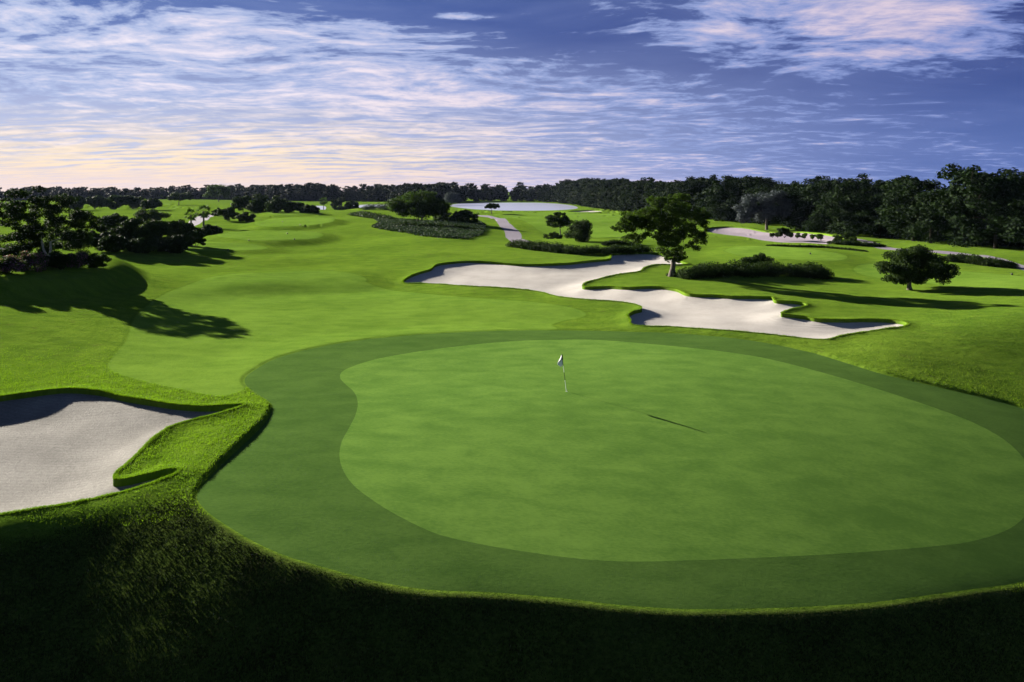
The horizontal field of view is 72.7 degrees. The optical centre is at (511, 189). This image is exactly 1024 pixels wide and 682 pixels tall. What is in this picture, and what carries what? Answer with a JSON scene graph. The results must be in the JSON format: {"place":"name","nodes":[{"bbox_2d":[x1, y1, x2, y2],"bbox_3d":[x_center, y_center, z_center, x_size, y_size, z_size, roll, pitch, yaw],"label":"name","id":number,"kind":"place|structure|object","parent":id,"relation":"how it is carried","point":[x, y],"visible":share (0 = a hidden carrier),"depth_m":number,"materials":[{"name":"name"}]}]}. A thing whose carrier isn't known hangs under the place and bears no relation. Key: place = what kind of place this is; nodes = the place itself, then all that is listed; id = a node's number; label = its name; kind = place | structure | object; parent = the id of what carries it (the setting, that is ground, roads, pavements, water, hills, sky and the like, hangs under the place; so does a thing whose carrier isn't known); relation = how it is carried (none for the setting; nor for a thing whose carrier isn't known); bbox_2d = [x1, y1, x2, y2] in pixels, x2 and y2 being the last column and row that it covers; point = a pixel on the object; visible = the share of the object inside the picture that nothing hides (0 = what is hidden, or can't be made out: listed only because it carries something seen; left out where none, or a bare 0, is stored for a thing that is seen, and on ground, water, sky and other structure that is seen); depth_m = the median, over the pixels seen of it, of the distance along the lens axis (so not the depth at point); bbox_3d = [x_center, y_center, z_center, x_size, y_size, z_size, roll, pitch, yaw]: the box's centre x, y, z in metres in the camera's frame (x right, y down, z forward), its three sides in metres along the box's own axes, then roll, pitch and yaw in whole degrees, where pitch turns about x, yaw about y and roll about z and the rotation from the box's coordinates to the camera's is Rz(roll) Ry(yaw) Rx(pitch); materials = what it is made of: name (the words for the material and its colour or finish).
{"place":"outdoors","nodes":[
{"label":"outdoors","id":0,"kind":"place"},
{"bbox_2d":[477,215,545,244],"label":"cart path","id":1,"kind":"structure","parent":0,"point":[510,230],"depth_m":180.34,"materials":[{"name":"concrete"}]},
{"bbox_2d":[0,192,1023,681],"bbox_3d":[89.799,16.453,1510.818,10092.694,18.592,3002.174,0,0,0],"label":"ground","id":2,"kind":"structure","parent":0,"point":[228,310],"depth_m":44.44,"materials":[{"name":"green plant"}]},
{"bbox_2d":[0,254,28,272],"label":"flowering shrub","id":3,"kind":"object","parent":2,"relation":"on","point":[10,263],"visible":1,"depth_m":66.66,"materials":[{"name":"green plant"}]},
{"bbox_2d":[0,230,58,256],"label":"dark shrub","id":4,"kind":"object","parent":2,"relation":"on","point":[23,243],"visible":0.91,"depth_m":75.87,"materials":[{"name":"green plant"}]},
{"bbox_2d":[18,251,49,271],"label":"flowering shrub","id":5,"kind":"object","parent":2,"relation":"on","point":[35,260],"visible":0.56,"depth_m":68.88,"materials":[{"name":"green plant"}]},
{"bbox_2d":[0,185,103,255],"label":"spreading tree","id":6,"kind":"object","parent":2,"relation":"on","point":[78,218],"visible":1,"depth_m":74.95,"materials":[{"name":"green plant"}]},
{"bbox_2d":[38,250,71,269],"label":"flowering shrub","id":7,"kind":"object","parent":2,"relation":"on","point":[57,259],"visible":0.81,"depth_m":70.96,"materials":[{"name":"green plant"}]},
{"bbox_2d":[51,229,95,253],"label":"dark shrub","id":8,"kind":"object","parent":2,"relation":"on","point":[76,244],"visible":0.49,"depth_m":97.77,"materials":[{"name":"green plant"}]},
{"bbox_2d":[64,196,86,209],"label":"dark tree","id":9,"kind":"object","parent":2,"relation":"on","point":[81,202],"visible":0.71,"depth_m":325.10,"materials":[{"name":"green plant"}]},
{"bbox_2d":[62,250,93,267],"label":"flowering shrub","id":10,"kind":"object","parent":2,"relation":"on","point":[80,259],"visible":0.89,"depth_m":72.43,"materials":[{"name":"green plant"}]},
{"bbox_2d":[85,195,105,208],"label":"dark tree","id":11,"kind":"object","parent":2,"relation":"on","point":[94,201],"visible":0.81,"depth_m":352.43,"materials":[{"name":"green plant"}]},
{"bbox_2d":[87,252,111,267],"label":"flowering shrub","id":12,"kind":"object","parent":2,"relation":"on","point":[101,259],"visible":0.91,"depth_m":73.58,"materials":[{"name":"green plant"}]},
{"bbox_2d":[90,225,118,247],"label":"thicket bush","id":13,"kind":"object","parent":2,"relation":"on","point":[103,230],"visible":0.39,"depth_m":106.61,"materials":[{"name":"green plant"}]},
{"bbox_2d":[0,393,221,512],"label":"sand bunker","id":14,"kind":"object","parent":2,"relation":"in","point":[60,448],"visible":0.83,"depth_m":32.73},
{"bbox_2d":[101,195,124,209],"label":"dark tree","id":15,"kind":"object","parent":2,"relation":"on","point":[115,204],"visible":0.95,"depth_m":351.25,"materials":[{"name":"green plant"}]},
{"bbox_2d":[100,213,127,229],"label":"thicket bush","id":16,"kind":"object","parent":2,"relation":"on","point":[110,221],"visible":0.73,"depth_m":143.97,"materials":[{"name":"green plant"}]},
{"bbox_2d":[97,233,132,251],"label":"thicket bush","id":17,"kind":"object","parent":2,"relation":"on","point":[114,242],"visible":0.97,"depth_m":101.09,"materials":[{"name":"green plant"}]},
{"bbox_2d":[109,216,151,239],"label":"thicket bush","id":18,"kind":"object","parent":2,"relation":"on","point":[131,228],"visible":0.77,"depth_m":105.31,"materials":[{"name":"green plant"}]},
{"bbox_2d":[121,195,143,208],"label":"dark tree","id":19,"kind":"object","parent":2,"relation":"on","point":[132,202],"visible":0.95,"depth_m":354.59,"materials":[{"name":"green plant"}]},
{"bbox_2d":[126,237,158,253],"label":"thicket bush","id":20,"kind":"object","parent":2,"relation":"on","point":[142,245],"visible":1,"depth_m":100.92,"materials":[{"name":"green plant"}]},
{"bbox_2d":[140,198,162,208],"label":"tree","id":21,"kind":"object","parent":2,"relation":"on","point":[151,203],"visible":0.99,"depth_m":325.72,"materials":[{"name":"green plant"}]},
{"bbox_2d":[133,208,170,220],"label":"thicket bush","id":22,"kind":"object","parent":2,"relation":"on","point":[153,214],"visible":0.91,"depth_m":202.99,"materials":[{"name":"green plant"}]},
{"bbox_2d":[139,219,170,240],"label":"thicket bush","id":23,"kind":"object","parent":2,"relation":"on","point":[160,229],"visible":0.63,"depth_m":107.07,"materials":[{"name":"green plant"}]},
{"bbox_2d":[157,234,188,253],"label":"thicket bush","id":24,"kind":"object","parent":2,"relation":"on","point":[176,243],"visible":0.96,"depth_m":102.68,"materials":[{"name":"green plant"}]},
{"bbox_2d":[166,191,193,204],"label":"oak tree","id":25,"kind":"object","parent":2,"relation":"on","point":[176,196],"visible":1,"depth_m":487.55,"materials":[{"name":"green plant"}]},
{"bbox_2d":[166,219,200,242],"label":"thicket bush","id":26,"kind":"object","parent":2,"relation":"on","point":[181,227],"visible":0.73,"depth_m":109.97,"materials":[{"name":"green plant"}]},
{"bbox_2d":[184,209,196,222],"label":"palm tree","id":27,"kind":"object","parent":2,"relation":"on","point":[191,217],"visible":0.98,"depth_m":176.14,"materials":[{"name":"green plant"}]},
{"bbox_2d":[188,227,206,245],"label":"thicket bush","id":28,"kind":"object","parent":2,"relation":"on","point":[202,235],"visible":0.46,"depth_m":114.08,"materials":[{"name":"green plant"}]},
{"bbox_2d":[195,204,210,225],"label":"palm tree","id":29,"kind":"object","parent":2,"relation":"on","point":[204,215],"visible":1,"depth_m":170.87,"materials":[{"name":"green plant"}]},
{"bbox_2d":[200,224,222,234],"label":"thicket bush","id":30,"kind":"object","parent":2,"relation":"on","point":[209,229],"visible":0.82,"depth_m":142.79,"materials":[{"name":"green plant"}]},
{"bbox_2d":[202,184,230,201],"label":"tall tree","id":31,"kind":"object","parent":2,"relation":"on","point":[221,189],"visible":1,"depth_m":630.93,"materials":[{"name":"green plant"}]},
{"bbox_2d":[216,207,239,220],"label":"bush","id":32,"kind":"object","parent":2,"relation":"on","point":[228,213],"visible":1,"depth_m":205.32,"materials":[{"name":"green plant"}]},
{"bbox_2d":[230,195,251,211],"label":"wedge bush","id":33,"kind":"object","parent":2,"relation":"on","point":[242,202],"visible":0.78,"depth_m":286.82,"materials":[{"name":"green plant"}]},
{"bbox_2d":[235,212,256,221],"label":"bush","id":34,"kind":"object","parent":2,"relation":"on","point":[244,216],"visible":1,"depth_m":201.25,"materials":[{"name":"green plant"}]},
{"bbox_2d":[245,193,268,212],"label":"wedge bush","id":35,"kind":"object","parent":2,"relation":"on","point":[257,205],"visible":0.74,"depth_m":277.90,"materials":[{"name":"green plant"}]},
{"bbox_2d":[264,195,289,212],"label":"tree","id":36,"kind":"object","parent":2,"relation":"on","point":[274,205],"visible":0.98,"depth_m":262.71,"materials":[{"name":"green plant"}]},
{"bbox_2d":[281,201,303,212],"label":"wedge bush","id":37,"kind":"object","parent":2,"relation":"on","point":[294,206],"visible":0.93,"depth_m":263.11,"materials":[{"name":"green plant"}]},
{"bbox_2d":[299,204,319,212],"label":"wedge bush","id":38,"kind":"object","parent":2,"relation":"on","point":[310,209],"visible":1,"depth_m":256.99,"materials":[{"name":"green plant"}]},
{"bbox_2d":[0,178,625,202],"bbox_3d":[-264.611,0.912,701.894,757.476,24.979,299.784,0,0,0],"label":"wood","id":39,"kind":"object","parent":2,"relation":"on","point":[310,191],"visible":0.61,"depth_m":709.06,"materials":[{"name":"green plant"}]},
{"bbox_2d":[330,197,345,205],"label":"bush","id":40,"kind":"object","parent":2,"relation":"on","point":[339,201],"visible":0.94,"depth_m":450.15,"materials":[{"name":"green plant"}]},
{"bbox_2d":[347,211,397,219],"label":"hedge","id":41,"kind":"object","parent":2,"relation":"on","point":[367,214],"visible":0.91,"depth_m":218.69,"materials":[{"name":"green plant"}]},
{"bbox_2d":[361,202,391,209],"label":"hedge","id":42,"kind":"object","parent":2,"relation":"on","point":[373,206],"visible":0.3,"depth_m":343.50,"materials":[{"name":"green plant"}]},
{"bbox_2d":[385,189,451,220],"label":"oak tree","id":43,"kind":"object","parent":2,"relation":"on","point":[421,204],"visible":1,"depth_m":193.30,"materials":[{"name":"green plant"}]},
{"bbox_2d":[371,217,485,238],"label":"ground cover","id":44,"kind":"object","parent":2,"relation":"on","point":[439,231],"visible":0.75,"depth_m":159.01,"materials":[{"name":"green plant"}]},
{"bbox_2d":[392,221,482,229],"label":"hedge","id":45,"kind":"object","parent":2,"relation":"on","point":[433,224],"visible":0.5,"depth_m":165.43,"materials":[{"name":"green plant"}]},
{"bbox_2d":[432,212,451,220],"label":"bush","id":46,"kind":"object","parent":2,"relation":"on","point":[440,217],"visible":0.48,"depth_m":203.70,"materials":[{"name":"green plant"}]},
{"bbox_2d":[443,192,462,202],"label":"round tree","id":47,"kind":"object","parent":2,"relation":"on","point":[450,197],"visible":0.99,"depth_m":544.65,"materials":[{"name":"green plant"}]},
{"bbox_2d":[450,209,478,222],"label":"bush","id":48,"kind":"object","parent":2,"relation":"on","point":[465,215],"visible":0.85,"depth_m":188.00,"materials":[{"name":"green plant"}]},
{"bbox_2d":[0,483,1023,681],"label":"bank grass","id":49,"kind":"structure","parent":2,"relation":"on","point":[193,546],"depth_m":21.07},
{"bbox_2d":[0,252,1023,592],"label":"rough grass","id":50,"kind":"structure","parent":2,"relation":"on","point":[152,438],"depth_m":36.41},
{"bbox_2d":[543,231,563,238],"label":"shrub","id":51,"kind":"object","parent":2,"relation":"on","point":[556,235],"visible":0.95,"depth_m":154.75,"materials":[{"name":"green plant"}]},
{"bbox_2d":[544,212,571,233],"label":"young tree","id":52,"kind":"object","parent":2,"relation":"on","point":[564,220],"visible":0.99,"depth_m":163.94,"materials":[{"name":"green plant"}]},
{"bbox_2d":[563,219,592,241],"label":"dome shrub","id":53,"kind":"object","parent":2,"relation":"on","point":[579,230],"visible":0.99,"depth_m":131.36,"materials":[{"name":"green plant"}]},
{"bbox_2d":[505,239,655,254],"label":"hedge","id":54,"kind":"object","parent":2,"relation":"on","point":[556,247],"visible":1,"depth_m":109.72,"materials":[{"name":"green plant"}]},
{"bbox_2d":[573,184,589,205],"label":"forest tree","id":55,"kind":"object","parent":2,"relation":"on","point":[579,192],"visible":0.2,"depth_m":502.89,"materials":[{"name":"green plant"}]},
{"bbox_2d":[581,180,599,206],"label":"forest tree","id":56,"kind":"object","parent":2,"relation":"on","point":[588,197],"visible":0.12,"depth_m":460.70,"materials":[{"name":"green plant"}]},
{"bbox_2d":[583,180,609,207],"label":"forest tree","id":57,"kind":"object","parent":2,"relation":"on","point":[594,197],"visible":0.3,"depth_m":437.64,"materials":[{"name":"green plant"}]},
{"bbox_2d":[592,180,613,207],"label":"forest tree","id":58,"kind":"object","parent":2,"relation":"on","point":[605,183],"visible":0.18,"depth_m":425.98,"materials":[{"name":"green plant"}]},
{"bbox_2d":[197,330,1023,608],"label":"green collar","id":59,"kind":"object","parent":2,"relation":"on","point":[278,481],"visible":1,"depth_m":24.98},
{"bbox_2d":[600,180,622,209],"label":"forest tree","id":60,"kind":"object","parent":2,"relation":"on","point":[605,193],"visible":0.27,"depth_m":408.10,"materials":[{"name":"green plant"}]},
{"bbox_2d":[601,239,640,245],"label":"hedge","id":61,"kind":"object","parent":2,"relation":"on","point":[612,242],"visible":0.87,"depth_m":123.61,"materials":[{"name":"green plant"}]},
{"bbox_2d":[610,181,634,209],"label":"forest tree","id":62,"kind":"object","parent":2,"relation":"on","point":[619,190],"visible":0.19,"depth_m":378.04,"materials":[{"name":"green plant"}]},
{"bbox_2d":[615,182,643,211],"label":"forest tree","id":63,"kind":"object","parent":2,"relation":"on","point":[623,207],"visible":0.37,"depth_m":356.04,"materials":[{"name":"green plant"}]},
{"bbox_2d":[627,185,653,209],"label":"forest tree","id":64,"kind":"object","parent":2,"relation":"on","point":[638,193],"visible":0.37,"depth_m":339.42,"materials":[{"name":"green plant"}]},
{"bbox_2d":[643,182,663,207],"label":"forest tree","id":65,"kind":"object","parent":2,"relation":"on","point":[650,185],"visible":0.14,"depth_m":319.99,"materials":[{"name":"green plant"}]},
{"bbox_2d":[405,254,902,338],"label":"sand bunker","id":66,"kind":"object","parent":2,"relation":"in","point":[660,307],"visible":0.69,"depth_m":72.08},
{"bbox_2d":[610,193,712,276],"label":"shade tree","id":67,"kind":"object","parent":2,"relation":"on","point":[651,219],"visible":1,"depth_m":83.23,"materials":[{"name":"green plant"}]},
{"bbox_2d":[662,178,694,215],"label":"forest tree","id":68,"kind":"object","parent":2,"relation":"on","point":[676,187],"visible":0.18,"depth_m":274.34,"materials":[{"name":"green plant"}]},
{"bbox_2d":[665,184,694,217],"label":"forest tree","id":69,"kind":"object","parent":2,"relation":"on","point":[689,191],"visible":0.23,"depth_m":266.74,"materials":[{"name":"green plant"}]},
{"bbox_2d":[339,340,1023,560],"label":"putting green","id":70,"kind":"object","parent":2,"relation":"on","point":[623,451],"visible":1,"depth_m":31.89,"materials":[{"name":"plant"}]},
{"bbox_2d":[690,188,708,217],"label":"forest tree","id":71,"kind":"object","parent":2,"relation":"on","point":[698,195],"visible":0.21,"depth_m":260.76,"materials":[{"name":"green plant"}]},
{"bbox_2d":[689,176,710,208],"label":"forest tree","id":72,"kind":"object","parent":2,"relation":"on","point":[700,182],"visible":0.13,"depth_m":269.08,"materials":[{"name":"green plant"}]},
{"bbox_2d":[695,183,727,220],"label":"forest tree","id":73,"kind":"object","parent":2,"relation":"on","point":[701,203],"visible":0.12,"depth_m":245.61,"materials":[{"name":"green plant"}]},
{"bbox_2d":[702,174,744,220],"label":"forest tree","id":74,"kind":"object","parent":2,"relation":"on","point":[717,206],"visible":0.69,"depth_m":230.12,"materials":[{"name":"green plant"}]},
{"bbox_2d":[724,177,772,222],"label":"forest tree","id":75,"kind":"object","parent":2,"relation":"on","point":[746,187],"visible":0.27,"depth_m":224.28,"materials":[{"name":"green plant"}]},
{"bbox_2d":[672,259,834,279],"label":"hedge","id":76,"kind":"object","parent":2,"relation":"on","point":[776,269],"visible":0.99,"depth_m":84.67,"materials":[{"name":"green plant"}]},
{"bbox_2d":[739,252,774,265],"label":"round shrub","id":77,"kind":"object","parent":2,"relation":"on","point":[761,257],"visible":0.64,"depth_m":93.90,"materials":[{"name":"green plant"}]},
{"bbox_2d":[748,186,775,224],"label":"forest tree","id":78,"kind":"object","parent":2,"relation":"on","point":[752,219],"visible":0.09,"depth_m":205.13,"materials":[{"name":"green plant"}]},
{"bbox_2d":[731,189,795,229],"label":"silver tree","id":79,"kind":"object","parent":2,"relation":"on","point":[766,210],"visible":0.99,"depth_m":185.72,"materials":[{"name":"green plant"}]},
{"bbox_2d":[707,228,834,243],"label":"waste bunker","id":80,"kind":"object","parent":2,"relation":"in","point":[753,234],"visible":0.48,"depth_m":169.39},
{"bbox_2d":[776,227,790,237],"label":"bush","id":81,"kind":"object","parent":80,"relation":"on","point":[782,231],"visible":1,"depth_m":153.67,"materials":[{"name":"green plant"}]},
{"bbox_2d":[769,178,822,229],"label":"forest tree","id":82,"kind":"object","parent":2,"relation":"on","point":[794,196],"visible":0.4,"depth_m":186.63,"materials":[{"name":"green plant"}]},
{"bbox_2d":[794,181,837,230],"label":"forest tree","id":83,"kind":"object","parent":2,"relation":"on","point":[805,204],"visible":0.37,"depth_m":180.75,"materials":[{"name":"green plant"}]},
{"bbox_2d":[765,244,868,251],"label":"hedge","id":84,"kind":"object","parent":2,"relation":"on","point":[814,246],"visible":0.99,"depth_m":123.67,"materials":[{"name":"green plant"}]},
{"bbox_2d":[802,194,838,231],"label":"forest tree","id":85,"kind":"object","parent":2,"relation":"on","point":[819,214],"visible":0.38,"depth_m":170.61,"materials":[{"name":"green plant"}]},
{"bbox_2d":[820,177,880,234],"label":"forest tree","id":86,"kind":"object","parent":2,"relation":"on","point":[866,189],"visible":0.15,"depth_m":162.78,"materials":[{"name":"green plant"}]},
{"bbox_2d":[826,178,886,236],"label":"forest tree","id":87,"kind":"object","parent":2,"relation":"on","point":[847,205],"visible":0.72,"depth_m":155.39,"materials":[{"name":"green plant"}]},
{"bbox_2d":[826,239,886,246],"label":"hedge","id":88,"kind":"object","parent":2,"relation":"on","point":[857,243],"visible":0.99,"depth_m":134.17,"materials":[{"name":"green plant"}]},
{"bbox_2d":[850,191,904,237],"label":"forest tree","id":89,"kind":"object","parent":2,"relation":"on","point":[878,197],"visible":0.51,"depth_m":151.94,"materials":[{"name":"green plant"}]},
{"bbox_2d":[875,176,934,237],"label":"forest tree","id":90,"kind":"object","parent":2,"relation":"on","point":[896,183],"visible":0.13,"depth_m":152.83,"materials":[{"name":"green plant"}]},
{"bbox_2d":[875,180,935,241],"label":"forest tree","id":91,"kind":"object","parent":2,"relation":"on","point":[890,216],"visible":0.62,"depth_m":141.66,"materials":[{"name":"green plant"}]},
{"bbox_2d":[885,175,945,191],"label":"forest tree","id":92,"kind":"object","parent":2,"relation":"on","point":[938,185],"visible":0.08,"depth_m":156.66,"materials":[{"name":"green plant"}]},
{"bbox_2d":[873,244,960,289],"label":"oak tree","id":93,"kind":"object","parent":2,"relation":"on","point":[903,265],"visible":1,"depth_m":77.00,"materials":[{"name":"green plant"}]},
{"bbox_2d":[900,189,951,242],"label":"forest tree","id":94,"kind":"object","parent":2,"relation":"on","point":[925,220],"visible":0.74,"depth_m":133.10,"materials":[{"name":"green plant"}]},
{"bbox_2d":[917,164,1004,244],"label":"forest tree","id":95,"kind":"object","parent":2,"relation":"on","point":[953,174],"visible":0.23,"depth_m":130.60,"materials":[{"name":"green plant"}]},
{"bbox_2d":[931,183,1005,247],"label":"forest tree","id":96,"kind":"object","parent":2,"relation":"on","point":[947,213],"visible":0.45,"depth_m":126.87,"materials":[{"name":"green plant"}]},
{"bbox_2d":[938,253,1018,267],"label":"hedge","id":97,"kind":"object","parent":2,"relation":"on","point":[975,259],"visible":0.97,"depth_m":97.27,"materials":[{"name":"green plant"}]},
{"bbox_2d":[949,164,1023,248],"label":"forest tree","id":98,"kind":"object","parent":2,"relation":"on","point":[983,188],"visible":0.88,"depth_m":121.62,"materials":[{"name":"green plant"}]},
{"bbox_2d":[966,172,1022,246],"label":"forest tree","id":99,"kind":"object","parent":2,"relation":"on","point":[985,173],"depth_m":127.98,"materials":[{"name":"green plant"}]},
{"bbox_2d":[992,167,1023,246],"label":"forest tree","id":100,"kind":"object","parent":2,"relation":"on","point":[1010,173],"visible":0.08,"depth_m":126.93,"materials":[{"name":"green plant"}]},
{"bbox_2d":[996,189,1023,244],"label":"forest tree","id":101,"kind":"object","parent":2,"relation":"on","point":[1014,225],"visible":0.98,"depth_m":117.23,"materials":[{"name":"green plant"}]},
{"bbox_2d":[0,0,1023,205],"label":"sky","id":102,"kind":"structure","parent":0,"point":[144,94],"materials":[{"name":"blue"}]},
{"bbox_2d":[450,203,577,210],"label":"pond","id":103,"kind":"structure","parent":0,"point":[525,206],"depth_m":505.22,"materials":[{"name":"grey liquid"}]},
{"bbox_2d":[857,239,1023,269],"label":"cart path","id":104,"kind":"structure","parent":0,"point":[1021,267],"depth_m":117.46,"materials":[{"name":"concrete"}]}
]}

